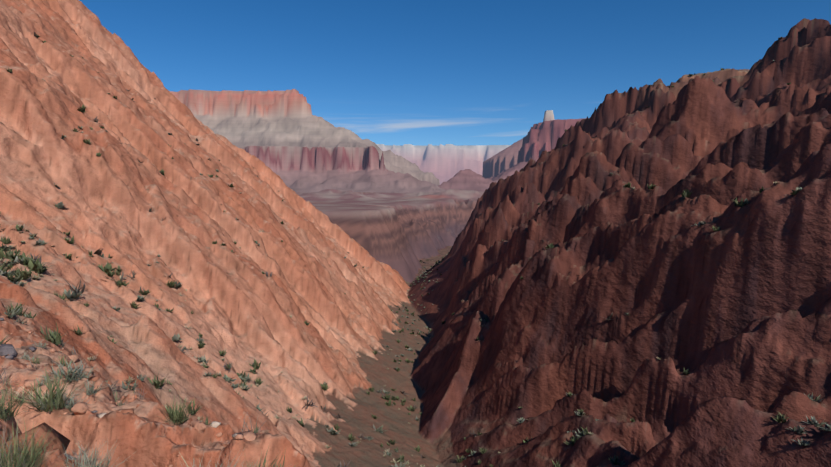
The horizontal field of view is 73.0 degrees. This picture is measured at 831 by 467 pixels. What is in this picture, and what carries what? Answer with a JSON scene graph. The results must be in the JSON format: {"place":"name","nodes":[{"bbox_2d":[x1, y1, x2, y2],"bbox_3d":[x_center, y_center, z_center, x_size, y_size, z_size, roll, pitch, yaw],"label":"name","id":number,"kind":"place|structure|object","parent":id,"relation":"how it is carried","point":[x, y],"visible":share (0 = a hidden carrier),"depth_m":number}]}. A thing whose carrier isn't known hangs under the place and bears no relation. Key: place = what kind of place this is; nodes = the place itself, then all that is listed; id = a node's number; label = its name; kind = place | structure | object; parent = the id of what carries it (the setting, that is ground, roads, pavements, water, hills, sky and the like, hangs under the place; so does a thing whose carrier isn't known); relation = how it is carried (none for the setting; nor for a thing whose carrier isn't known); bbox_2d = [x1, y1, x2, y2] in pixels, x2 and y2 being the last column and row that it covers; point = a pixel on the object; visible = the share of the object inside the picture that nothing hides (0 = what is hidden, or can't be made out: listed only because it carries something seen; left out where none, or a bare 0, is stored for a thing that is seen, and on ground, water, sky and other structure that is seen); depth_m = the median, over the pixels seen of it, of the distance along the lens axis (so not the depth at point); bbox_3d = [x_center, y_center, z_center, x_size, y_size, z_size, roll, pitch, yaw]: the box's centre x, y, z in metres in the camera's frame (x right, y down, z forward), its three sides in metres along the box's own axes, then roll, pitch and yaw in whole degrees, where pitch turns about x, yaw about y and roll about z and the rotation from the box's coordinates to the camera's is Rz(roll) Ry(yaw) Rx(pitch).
{"place":"outdoors","nodes":[
{"label":"outdoors","id":0,"kind":"place"},
{"bbox_2d":[0,0,830,466],"bbox_3d":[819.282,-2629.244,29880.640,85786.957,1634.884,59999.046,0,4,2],"label":"canyon terrain","id":1,"kind":"structure","parent":0,"point":[734,314],"depth_m":136.69},
{"bbox_2d":[0,318,256,466],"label":"loose rocks","id":2,"kind":"object","parent":1,"relation":"on","point":[57,437],"visible":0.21,"depth_m":16.59},
{"bbox_2d":[0,341,298,466],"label":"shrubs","id":3,"kind":"object","parent":1,"relation":"on","point":[57,395],"visible":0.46,"depth_m":16.35},
{"bbox_2d":[0,32,830,466],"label":"shrubs","id":4,"kind":"object","parent":1,"relation":"on","point":[38,268],"visible":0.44,"depth_m":100.74},
{"bbox_2d":[127,37,790,342],"bbox_3d":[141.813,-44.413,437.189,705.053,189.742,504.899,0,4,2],"label":"shrubs","id":5,"kind":"object","parent":1,"relation":"on","point":[407,310],"visible":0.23,"depth_m":354.18},
{"bbox_2d":[79,0,830,145],"label":"sky","id":6,"kind":"structure","parent":0,"point":[386,72]}
]}

